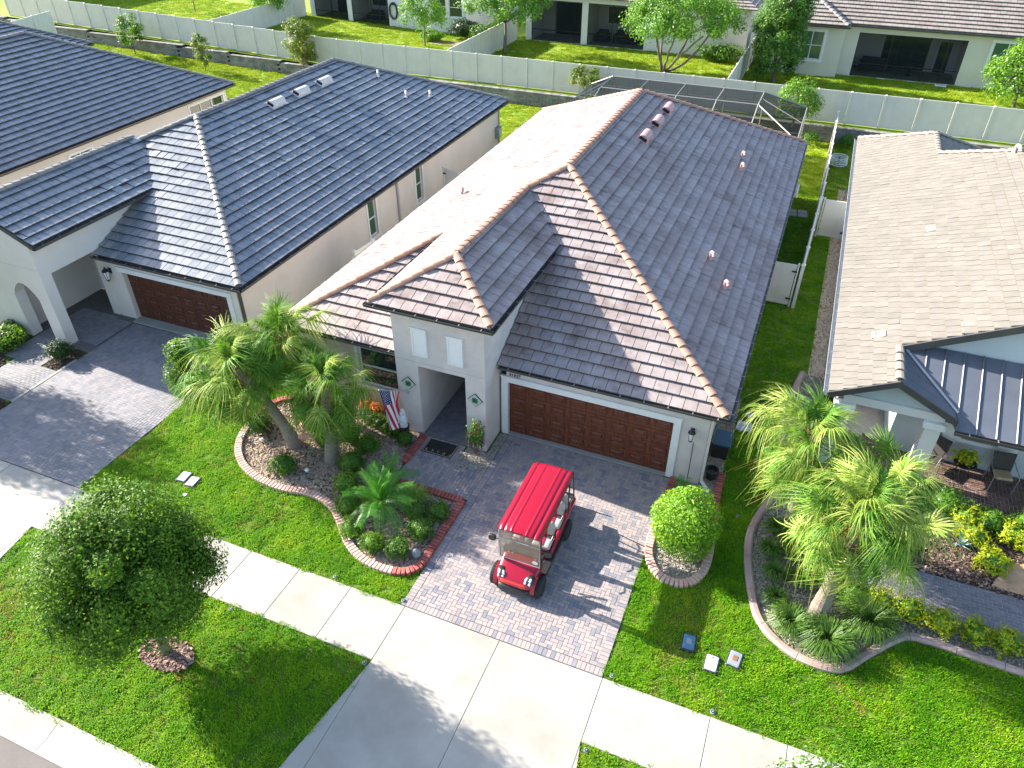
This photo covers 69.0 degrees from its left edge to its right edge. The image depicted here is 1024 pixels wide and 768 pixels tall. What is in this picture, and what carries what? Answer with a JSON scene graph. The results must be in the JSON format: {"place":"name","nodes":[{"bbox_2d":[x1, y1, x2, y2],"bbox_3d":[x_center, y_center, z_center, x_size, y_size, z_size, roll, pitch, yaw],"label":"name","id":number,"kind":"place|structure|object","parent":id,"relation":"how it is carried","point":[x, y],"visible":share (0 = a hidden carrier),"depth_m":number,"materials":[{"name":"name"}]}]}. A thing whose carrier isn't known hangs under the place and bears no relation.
{"place":"outdoors","nodes":[
{"label":"outdoors","id":0,"kind":"place"},
{"bbox_2d":[0,736,61,767],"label":"street","id":1,"kind":"structure","parent":0,"point":[13,755],"depth_m":14.85,"materials":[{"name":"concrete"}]},
{"bbox_2d":[0,323,229,487],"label":"paver driveway","id":2,"kind":"structure","parent":0,"point":[89,414],"depth_m":23.64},
{"bbox_2d":[161,360,199,395],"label":"topiary","id":3,"kind":"object","parent":2,"relation":"on","point":[172,374],"visible":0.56,"depth_m":23.46,"materials":[{"name":"green plant"}]},
{"bbox_2d":[162,337,196,366],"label":"topiary","id":4,"kind":"object","parent":3,"relation":"on","point":[172,349],"visible":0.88,"depth_m":23.18,"materials":[{"name":"green plant"}]},
{"bbox_2d":[0,31,235,186],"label":"house","id":5,"kind":"structure","parent":0,"point":[61,100],"depth_m":38.33,"materials":[{"name":"grey tile"}]},
{"bbox_2d":[32,489,849,767],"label":"sidewalk","id":6,"kind":"structure","parent":0,"point":[640,728],"depth_m":16.64,"materials":[{"name":"concrete"}]},
{"bbox_2d":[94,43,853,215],"bbox_3d":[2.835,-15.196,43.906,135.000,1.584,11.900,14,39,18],"label":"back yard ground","id":7,"kind":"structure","parent":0,"point":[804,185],"depth_m":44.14,"materials":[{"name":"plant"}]},
{"bbox_2d":[113,12,143,53],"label":"young tree","id":8,"kind":"object","parent":7,"relation":"on","point":[135,29],"visible":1,"depth_m":57.58,"materials":[{"name":"green plant"}]},
{"bbox_2d":[0,16,1018,148],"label":"retaining wall","id":9,"kind":"structure","parent":7,"relation":"on","point":[532,98],"depth_m":55.54,"materials":[{"name":"concrete"}]},
{"bbox_2d":[568,63,602,88],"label":"round tree","id":10,"kind":"object","parent":7,"relation":"on","point":[592,76],"visible":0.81,"depth_m":46.82,"materials":[{"name":"green plant"}]},
{"bbox_2d":[778,75,825,120],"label":"round tree","id":11,"kind":"object","parent":7,"relation":"on","point":[801,98],"visible":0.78,"depth_m":42.41,"materials":[{"name":"green plant"}]},
{"bbox_2d":[813,111,839,235],"bbox_3d":[16.256,-11.259,38.384,0.170,1.950,13.800,14,39,18],"label":"vinyl fence","id":12,"kind":"object","parent":7,"relation":"on","point":[825,174],"visible":0.88,"depth_m":37.43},
{"bbox_2d":[815,197,846,238],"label":"gate","id":13,"kind":"structure","parent":12,"relation":"attached to","point":[832,220],"depth_m":33.08,"materials":[{"name":"plastic"}]},
{"bbox_2d":[0,15,1012,146],"bbox_3d":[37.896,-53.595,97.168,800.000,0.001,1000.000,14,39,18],"label":"ground","id":14,"kind":"structure","parent":0,"point":[230,52],"depth_m":63.12,"materials":[{"name":"plant"}]},
{"bbox_2d":[0,216,1023,767],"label":"lawn ground","id":15,"kind":"structure","parent":0,"point":[238,758],"depth_m":16.38,"materials":[{"name":"plant"}]},
{"bbox_2d":[0,334,33,365],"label":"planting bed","id":16,"kind":"object","parent":15,"relation":"on","point":[10,347],"visible":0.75,"depth_m":26.45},
{"bbox_2d":[0,323,28,352],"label":"shrub","id":17,"kind":"object","parent":16,"relation":"on","point":[10,336],"visible":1,"depth_m":26.14,"materials":[{"name":"green plant"}]},
{"bbox_2d":[0,460,78,558],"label":"driveway apron","id":18,"kind":"object","parent":15,"relation":"on","point":[29,499],"visible":0.89,"depth_m":20.50,"materials":[{"name":"concrete"}]},
{"bbox_2d":[0,21,93,45],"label":"house","id":19,"kind":"structure","parent":15,"relation":"on","point":[7,28],"depth_m":50.60,"materials":[{"name":"grey tile"}]},
{"bbox_2d":[10,11,56,32],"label":"vinyl fence","id":20,"kind":"object","parent":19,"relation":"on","point":[43,21],"visible":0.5,"depth_m":56.21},
{"bbox_2d":[44,351,85,369],"bbox_3d":[-15.574,-0.868,25.923,0.700,0.001,1.200,14,39,18],"label":"planting bed","id":21,"kind":"object","parent":15,"relation":"on","point":[63,361],"visible":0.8,"depth_m":25.71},
{"bbox_2d":[44,338,74,361],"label":"shrub","id":22,"kind":"object","parent":21,"relation":"on","point":[60,350],"visible":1,"depth_m":25.48,"materials":[{"name":"green plant"}]},
{"bbox_2d":[0,295,131,401],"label":"paver walk","id":23,"kind":"structure","parent":15,"relation":"on","point":[97,323],"depth_m":26.62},
{"bbox_2d":[0,690,154,767],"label":"street curb","id":24,"kind":"structure","parent":15,"relation":"on","point":[62,744],"depth_m":15.11,"materials":[{"name":"concrete"}]},
{"bbox_2d":[6,470,228,678],"bbox_3d":[-7.910,4.051,15.404,4.194,4.806,4.146,14,39,18],"label":"oak tree","id":25,"kind":"object","parent":15,"relation":"on","point":[115,564],"visible":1,"depth_m":14.21,"materials":[{"name":"green plant"}]},
{"bbox_2d":[34,288,265,351],"bbox_3d":[-13.341,-1.907,27.335,8.400,0.001,3.660,14,39,18],"label":"porch base","id":26,"kind":"object","parent":15,"relation":"on","point":[84,303],"visible":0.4,"depth_m":28.09,"materials":[{"name":"concrete"}]},
{"bbox_2d":[0,58,509,345],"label":"house","id":27,"kind":"structure","parent":15,"relation":"on","point":[237,206],"depth_m":28.21,"materials":[{"name":"tile"}]},
{"bbox_2d":[127,274,232,335],"bbox_3d":[-11.861,-2.822,26.874,4.680,1.923,0.048,14,39,18],"label":"garage door","id":28,"kind":"structure","parent":27,"relation":"in","point":[181,306],"depth_m":26.95,"materials":[{"name":"brown wood"}]},
{"bbox_2d":[365,197,381,240],"bbox_3d":[-6.060,-7.164,32.196,0.200,1.820,0.930,14,39,18],"label":"window","id":29,"kind":"structure","parent":27,"relation":"in","point":[370,210],"depth_m":32.29,"materials":[{"name":"white glass"}]},
{"bbox_2d":[243,399,454,566],"bbox_3d":[-4.855,2.369,21.607,7.570,0.001,5.740,14,39,18],"label":"planting bed","id":30,"kind":"object","parent":15,"relation":"on","point":[369,518],"visible":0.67,"depth_m":21.44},
{"bbox_2d":[167,312,302,449],"bbox_3d":[-8.035,0.169,21.330,3.576,4.050,4.029,14,39,18],"label":"palm tree","id":31,"kind":"object","parent":30,"relation":"on","point":[250,400],"visible":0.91,"depth_m":20.59,"materials":[{"name":"green plant"}]},
{"bbox_2d":[211,285,348,407],"bbox_3d":[-6.603,-0.645,22.033,3.165,4.482,3.425,14,39,18],"label":"palm tree","id":32,"kind":"object","parent":30,"relation":"on","point":[276,313],"visible":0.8,"depth_m":21.19,"materials":[{"name":"green plant"}]},
{"bbox_2d":[267,449,299,475],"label":"shrub","id":33,"kind":"object","parent":30,"relation":"on","point":[284,463],"visible":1,"depth_m":21.11,"materials":[{"name":"green plant"}]},
{"bbox_2d":[271,342,382,465],"bbox_3d":[-5.066,0.524,21.193,3.133,3.609,3.308,0,37,0],"label":"palm tree","id":34,"kind":"object","parent":30,"relation":"on","point":[322,401],"visible":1,"depth_m":20.56,"materials":[{"name":"green plant"}]},
{"bbox_2d":[331,491,360,516],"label":"shrub","id":35,"kind":"object","parent":30,"relation":"on","point":[350,505],"visible":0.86,"depth_m":19.82,"materials":[{"name":"green plant"}]},
{"bbox_2d":[331,469,362,495],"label":"shrub","id":36,"kind":"object","parent":30,"relation":"on","point":[344,480],"visible":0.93,"depth_m":20.45,"materials":[{"name":"green plant"}]},
{"bbox_2d":[234,396,464,576],"bbox_3d":[-4.978,2.574,21.252,8.587,0.128,3.428,28,45,32],"label":"brick edging","id":37,"kind":"object","parent":30,"relation":"on","point":[362,557],"visible":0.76,"depth_m":20.17,"materials":[{"name":"brick"}]},
{"bbox_2d":[335,514,364,539],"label":"shrub","id":38,"kind":"object","parent":30,"relation":"on","point":[347,526],"visible":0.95,"depth_m":19.19,"materials":[{"name":"green plant"}]},
{"bbox_2d":[335,445,367,472],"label":"shrub","id":39,"kind":"object","parent":30,"relation":"on","point":[352,460],"visible":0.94,"depth_m":21.06,"materials":[{"name":"green plant"}]},
{"bbox_2d":[357,530,384,555],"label":"shrub","id":40,"kind":"object","parent":30,"relation":"on","point":[372,541],"visible":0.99,"depth_m":18.81,"materials":[{"name":"green plant"}]},
{"bbox_2d":[341,460,425,540],"bbox_3d":[-3.505,2.945,19.658,2.401,1.822,2.409,14,39,18],"label":"date palm","id":41,"kind":"object","parent":30,"relation":"on","point":[380,491],"visible":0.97,"depth_m":19.39,"materials":[{"name":"green plant"}]},
{"bbox_2d":[357,450,421,500],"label":"date palm","id":42,"kind":"object","parent":30,"relation":"on","point":[380,467],"visible":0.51,"depth_m":20.42,"materials":[{"name":"green plant"}]},
{"bbox_2d":[383,532,410,559],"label":"shrub","id":43,"kind":"object","parent":30,"relation":"on","point":[397,546],"visible":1,"depth_m":18.69,"materials":[{"name":"green plant"}]},
{"bbox_2d":[404,512,435,542],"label":"shrub","id":44,"kind":"object","parent":30,"relation":"on","point":[422,528],"visible":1,"depth_m":19.13,"materials":[{"name":"green plant"}]},
{"bbox_2d":[279,607,602,767],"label":"driveway apron","id":45,"kind":"object","parent":15,"relation":"on","point":[420,681],"visible":1,"depth_m":15.62,"materials":[{"name":"concrete"}]},
{"bbox_2d":[399,436,483,500],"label":"entry walk","id":46,"kind":"structure","parent":15,"relation":"on","point":[446,475],"depth_m":21.33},
{"bbox_2d":[421,438,458,458],"bbox_3d":[-2.142,1.913,22.170,0.960,0.030,0.600,14,39,18],"label":"doormat","id":47,"kind":"object","parent":46,"relation":"on","point":[440,448],"visible":1,"depth_m":22.15,"materials":[{"name":"rubber"}]},
{"bbox_2d":[423,381,467,446],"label":"entry passage floor","id":48,"kind":"structure","parent":15,"relation":"on","point":[449,423],"depth_m":23.13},
{"bbox_2d":[0,334,1023,599],"label":"bark mulch","id":49,"kind":"object","parent":15,"relation":"on","point":[59,364],"depth_m":18.92,"materials":[{"name":"wood"}]},
{"bbox_2d":[401,435,669,677],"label":"paver driveway","id":50,"kind":"structure","parent":15,"relation":"on","point":[570,611],"depth_m":18.80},
{"bbox_2d":[488,461,575,598],"bbox_3d":[0.678,3.348,18.599,1.600,2.032,3.578,14,39,18],"label":"golf cart","id":51,"kind":"object","parent":50,"relation":"on","point":[534,527],"visible":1,"depth_m":17.71,"materials":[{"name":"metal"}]},
{"bbox_2d":[281,88,807,493],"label":"house","id":52,"kind":"structure","parent":15,"relation":"on","point":[553,276],"depth_m":22.29,"materials":[{"name":"tile"}]},
{"bbox_2d":[353,345,398,395],"bbox_3d":[-4.063,-0.468,22.877,1.650,1.620,0.200,14,39,18],"label":"window","id":53,"kind":"structure","parent":52,"relation":"in","point":[383,364],"depth_m":22.94,"materials":[{"name":"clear glass"}]},
{"bbox_2d":[377,389,409,429],"bbox_3d":[-3.390,0.623,21.793,1.008,1.552,0.224,-28,45,-32],"label":"flag","id":54,"kind":"object","parent":52,"relation":"attached to","point":[389,398],"visible":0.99,"depth_m":21.79,"materials":[{"name":"multicoloured fabric"}]},
{"bbox_2d":[464,418,484,453],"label":"potted plant","id":55,"kind":"object","parent":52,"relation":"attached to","point":[476,435],"visible":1,"depth_m":21.31,"materials":[{"name":"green plant"}]},
{"bbox_2d":[510,383,673,471],"bbox_3d":[2.171,1.206,21.505,4.840,1.923,0.048,14,39,18],"label":"garage door","id":56,"kind":"structure","parent":52,"relation":"in","point":[633,438],"depth_m":21.48,"materials":[{"name":"brown wood"}]},
{"bbox_2d":[569,76,807,137],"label":"pool enclosure","id":57,"kind":"object","parent":52,"relation":"attached to","point":[770,111],"visible":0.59,"depth_m":40.33,"materials":[{"name":"grey metal"}]},
{"bbox_2d":[137,491,1023,672],"label":"bark mulch","id":58,"kind":"object","parent":15,"relation":"on","point":[183,665],"depth_m":17.93,"materials":[{"name":"wood"}]},
{"bbox_2d":[644,472,725,588],"bbox_3d":[4.662,3.668,19.809,1.693,0.128,4.445,14,39,18],"label":"brick edging","id":59,"kind":"object","parent":15,"relation":"on","point":[694,579],"visible":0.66,"depth_m":18.68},
{"bbox_2d":[653,400,740,578],"bbox_3d":[5.407,2.614,21.307,1.470,0.001,8.160,14,39,18],"label":"planting bed","id":60,"kind":"object","parent":15,"relation":"on","point":[655,550],"visible":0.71,"depth_m":18.95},
{"bbox_2d":[649,484,724,563],"bbox_3d":[4.301,3.421,18.441,1.832,2.165,1.751,14,39,18],"label":"shrub","id":61,"kind":"object","parent":60,"relation":"on","point":[686,522],"visible":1,"depth_m":17.93,"materials":[{"name":"green plant"}]},
{"bbox_2d":[711,429,733,459],"bbox_3d":[6.200,1.792,21.914,0.533,0.560,0.710,14,39,18],"label":"storage bin","id":62,"kind":"object","parent":60,"relation":"on","point":[723,441],"visible":1,"depth_m":21.71,"materials":[{"name":"blue plastic"}]},
{"bbox_2d":[766,261,799,306],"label":"gate","id":63,"kind":"structure","parent":15,"relation":"on","point":[781,283],"depth_m":28.35,"materials":[{"name":"plastic"}]},
{"bbox_2d":[808,190,847,377],"bbox_3d":[13.683,-5.083,31.663,0.600,0.001,17.603,14,39,18],"label":"planting bed","id":64,"kind":"object","parent":15,"relation":"on","point":[828,323],"visible":0.6,"depth_m":28.60,"materials":[{"name":"gravel"}]},
{"bbox_2d":[768,736,893,767],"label":"street tree","id":65,"kind":"object","parent":15,"relation":"on","point":[843,757],"visible":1,"depth_m":11.34,"materials":[{"name":"green plant"}]},
{"bbox_2d":[752,375,1023,668],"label":"planting bed","id":66,"kind":"object","parent":15,"relation":"on","point":[833,607],"visible":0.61,"depth_m":17.80,"materials":[{"name":"gravel"}]},
{"bbox_2d":[760,582,792,608],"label":"ornamental grass","id":67,"kind":"object","parent":66,"relation":"on","point":[777,592],"depth_m":17.59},
{"bbox_2d":[729,376,877,529],"bbox_3d":[6.897,2.207,18.134,3.652,4.598,3.681,14,39,18],"label":"palm tree","id":68,"kind":"object","parent":66,"relation":"on","point":[788,460],"visible":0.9,"depth_m":17.43,"materials":[{"name":"green plant"}]},
{"bbox_2d":[768,440,982,620],"bbox_3d":[7.662,3.551,16.459,4.192,4.457,3.534,14,39,18],"label":"palm tree","id":69,"kind":"object","parent":66,"relation":"on","point":[852,533],"visible":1,"depth_m":15.59,"materials":[{"name":"green plant"}]},
{"bbox_2d":[743,371,1023,676],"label":"garden edging","id":70,"kind":"object","parent":66,"relation":"on","point":[865,653],"visible":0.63,"depth_m":16.82,"materials":[{"name":"concrete"}]},
{"bbox_2d":[842,423,958,555],"bbox_3d":[8.950,3.012,17.771,2.820,3.749,2.855,14,39,18],"label":"palm tree","id":71,"kind":"object","parent":66,"relation":"on","point":[891,450],"visible":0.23,"depth_m":16.95,"materials":[{"name":"green plant"}]},
{"bbox_2d":[892,589,931,629],"bbox_3d":[9.265,5.188,17.297,0.841,0.713,0.877,14,39,18],"label":"shrub","id":72,"kind":"object","parent":66,"relation":"on","point":[917,612],"visible":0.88,"depth_m":17.16,"materials":[{"name":"green plant"}]},
{"bbox_2d":[924,604,962,641],"bbox_3d":[9.837,5.420,17.062,0.892,0.626,0.775,-21,42,-26],"label":"shrub","id":73,"kind":"object","parent":66,"relation":"on","point":[942,622],"visible":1,"depth_m":16.91,"materials":[{"name":"green plant"}]},
{"bbox_2d":[957,612,996,649],"bbox_3d":[10.519,5.618,16.814,0.817,0.608,0.925,14,39,18],"label":"shrub","id":74,"kind":"object","parent":66,"relation":"on","point":[975,632],"visible":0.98,"depth_m":16.72,"materials":[{"name":"green plant"}]},
{"bbox_2d":[989,621,1023,659],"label":"shrub","id":75,"kind":"object","parent":66,"relation":"on","point":[1009,642],"visible":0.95,"depth_m":16.52,"materials":[{"name":"green plant"}]},
{"bbox_2d":[818,131,1023,485],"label":"house","id":76,"kind":"structure","parent":15,"relation":"on","point":[926,347],"depth_m":22.05,"materials":[{"name":"beige tile"}]},
{"bbox_2d":[822,398,1023,516],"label":"porch floor","id":77,"kind":"structure","parent":15,"relation":"on","point":[974,485],"depth_m":21.08,"materials":[{"name":"brick"}]},
{"bbox_2d":[928,435,952,475],"bbox_3d":[11.973,2.007,21.217,0.658,0.952,0.648,-26,44,-30],"label":"patio chair","id":78,"kind":"object","parent":77,"relation":"on","point":[942,446],"visible":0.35,"depth_m":21.13,"materials":[{"name":"fabric"}]},
{"bbox_2d":[982,451,1019,494],"bbox_3d":[13.580,2.465,20.606,0.648,0.952,0.658,8,37,11],"label":"patio chair","id":79,"kind":"object","parent":77,"relation":"on","point":[1001,465],"visible":1,"depth_m":20.61,"materials":[{"name":"fabric"}]},
{"bbox_2d":[850,495,1023,637],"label":"paver walk","id":80,"kind":"structure","parent":15,"relation":"on","point":[991,608],"depth_m":17.85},
{"bbox_2d":[908,494,1022,599],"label":"planting bed","id":81,"kind":"object","parent":15,"relation":"on","point":[966,564],"visible":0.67,"depth_m":18.66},
{"bbox_2d":[921,483,975,525],"bbox_3d":[11.628,3.123,19.884,1.312,0.998,1.199,14,39,18],"label":"shrub","id":82,"kind":"object","parent":81,"relation":"on","point":[954,499],"visible":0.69,"depth_m":19.70,"materials":[{"name":"green plant"}]},
{"bbox_2d":[948,503,987,526],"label":"shrub","id":83,"kind":"object","parent":81,"relation":"on","point":[971,516],"visible":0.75,"depth_m":19.37,"materials":[{"name":"yellow plant"}]},
{"bbox_2d":[952,517,998,551],"bbox_3d":[11.966,3.871,19.199,1.057,0.567,1.052,14,39,18],"label":"shrub","id":84,"kind":"object","parent":81,"relation":"on","point":[978,536],"visible":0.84,"depth_m":19.04,"materials":[{"name":"yellow plant"}]},
{"bbox_2d":[972,499,1010,539],"bbox_3d":[12.553,3.586,19.483,0.953,0.681,1.076,3,37,4],"label":"shrub","id":85,"kind":"object","parent":81,"relation":"on","point":[993,518],"visible":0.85,"depth_m":19.30,"materials":[{"name":"green plant"}]},
{"bbox_2d":[970,543,1014,578],"bbox_3d":[11.977,4.423,18.509,1.102,0.506,0.870,-24,43,-29],"label":"shrub","id":86,"kind":"object","parent":81,"relation":"on","point":[994,561],"visible":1,"depth_m":18.41,"materials":[{"name":"yellow plant"}]},
{"bbox_2d":[992,561,1023,594],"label":"bare soil","id":87,"kind":"structure","parent":81,"relation":"on","point":[1013,581],"depth_m":18.30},
{"bbox_2d":[993,516,1023,551],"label":"shrub","id":88,"kind":"object","parent":81,"relation":"on","point":[1011,533],"visible":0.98,"depth_m":18.97,"materials":[{"name":"yellow plant"}]},
{"bbox_2d":[0,0,1023,217],"bbox_3d":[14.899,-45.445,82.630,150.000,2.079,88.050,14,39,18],"label":"terrace ground","id":89,"kind":"structure","parent":0,"point":[520,30],"depth_m":56.32,"materials":[{"name":"plant"}]},
{"bbox_2d":[208,0,306,28],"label":"vinyl fence","id":90,"kind":"object","parent":89,"relation":"on","point":[264,16],"visible":0.64,"depth_m":62.69,"materials":[{"name":"plastic"}]},
{"bbox_2d":[281,15,317,68],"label":"young tree","id":91,"kind":"object","parent":89,"relation":"on","point":[302,32],"visible":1,"depth_m":52.83,"materials":[{"name":"green plant"}]},
{"bbox_2d":[310,0,523,32],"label":"house","id":92,"kind":"structure","parent":89,"relation":"on","point":[372,11],"depth_m":64.97,"materials":[{"name":"white paint"}]},
{"bbox_2d":[397,0,449,45],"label":"tree","id":93,"kind":"object","parent":89,"relation":"on","point":[424,19],"visible":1,"depth_m":57.16,"materials":[{"name":"green plant"}]},
{"bbox_2d":[447,16,516,54],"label":"vinyl fence","id":94,"kind":"object","parent":89,"relation":"on","point":[489,41],"visible":0.62,"depth_m":56.68,"materials":[{"name":"plastic"}]},
{"bbox_2d":[453,0,552,53],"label":"tree","id":95,"kind":"object","parent":89,"relation":"on","point":[501,11],"visible":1,"depth_m":53.82,"materials":[{"name":"green plant"}]},
{"bbox_2d":[4,0,1023,143],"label":"vinyl fence","id":96,"kind":"object","parent":89,"relation":"on","point":[990,123],"visible":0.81,"depth_m":50.00,"materials":[{"name":"plastic"}]},
{"bbox_2d":[618,0,747,72],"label":"tree","id":97,"kind":"object","parent":89,"relation":"on","point":[727,14],"visible":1,"depth_m":49.87,"materials":[{"name":"green plant"}]},
{"bbox_2d":[695,42,746,61],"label":"shrub","id":98,"kind":"object","parent":89,"relation":"on","point":[722,52],"visible":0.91,"depth_m":54.90,"materials":[{"name":"green plant"}]},
{"bbox_2d":[727,36,758,79],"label":"vinyl fence","id":99,"kind":"object","parent":89,"relation":"on","point":[739,70],"visible":0.55,"depth_m":50.91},
{"bbox_2d":[750,0,818,82],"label":"columnar tree","id":100,"kind":"object","parent":89,"relation":"on","point":[793,16],"visible":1,"depth_m":48.72,"materials":[{"name":"green plant"}]},
{"bbox_2d":[980,37,1023,107],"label":"tree","id":101,"kind":"object","parent":89,"relation":"on","point":[1013,60],"visible":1,"depth_m":45.28,"materials":[{"name":"green plant"}]},
{"bbox_2d":[138,189,1023,672],"label":"gravel","id":102,"kind":"structure","parent":0,"point":[247,437],"depth_m":21.43,"materials":[{"name":"gravel"}]},
{"bbox_2d":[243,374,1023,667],"label":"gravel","id":103,"kind":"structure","parent":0,"point":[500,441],"depth_m":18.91,"materials":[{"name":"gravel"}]},
{"bbox_2d":[526,0,769,58],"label":"house","id":104,"kind":"structure","parent":0,"point":[590,22],"depth_m":58.54,"materials":[{"name":"white paint"}]},
{"bbox_2d":[754,536,786,560],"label":"ornamental grass","id":105,"kind":"object","parent":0,"point":[769,547],"depth_m":18.74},
{"bbox_2d":[759,560,790,583],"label":"ornamental grass","id":106,"kind":"object","parent":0,"point":[774,569],"depth_m":18.15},
{"bbox_2d":[760,598,815,650],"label":"ornamental grass","id":107,"kind":"object","parent":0,"point":[785,617],"depth_m":16.92,"materials":[{"name":"plant"}]},
{"bbox_2d":[790,607,863,672],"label":"ornamental grass","id":108,"kind":"object","parent":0,"point":[828,635],"depth_m":16.48,"materials":[{"name":"plant"}]},
{"bbox_2d":[832,587,912,652],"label":"ornamental grass","id":109,"kind":"object","parent":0,"point":[870,616],"depth_m":16.86,"materials":[{"name":"plant"}]},
{"bbox_2d":[765,0,1023,92],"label":"house","id":110,"kind":"structure","parent":0,"point":[961,43],"depth_m":50.27,"materials":[{"name":"paint"}]},
{"bbox_2d":[796,28,827,62],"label":"window","id":111,"kind":"structure","parent":110,"relation":"in","point":[818,37],"depth_m":51.56,"materials":[{"name":"white glass"}]},
{"bbox_2d":[982,40,1023,74],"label":"window","id":112,"kind":"structure","parent":110,"relation":"in","point":[998,47],"depth_m":48.56,"materials":[{"name":"white glass"}]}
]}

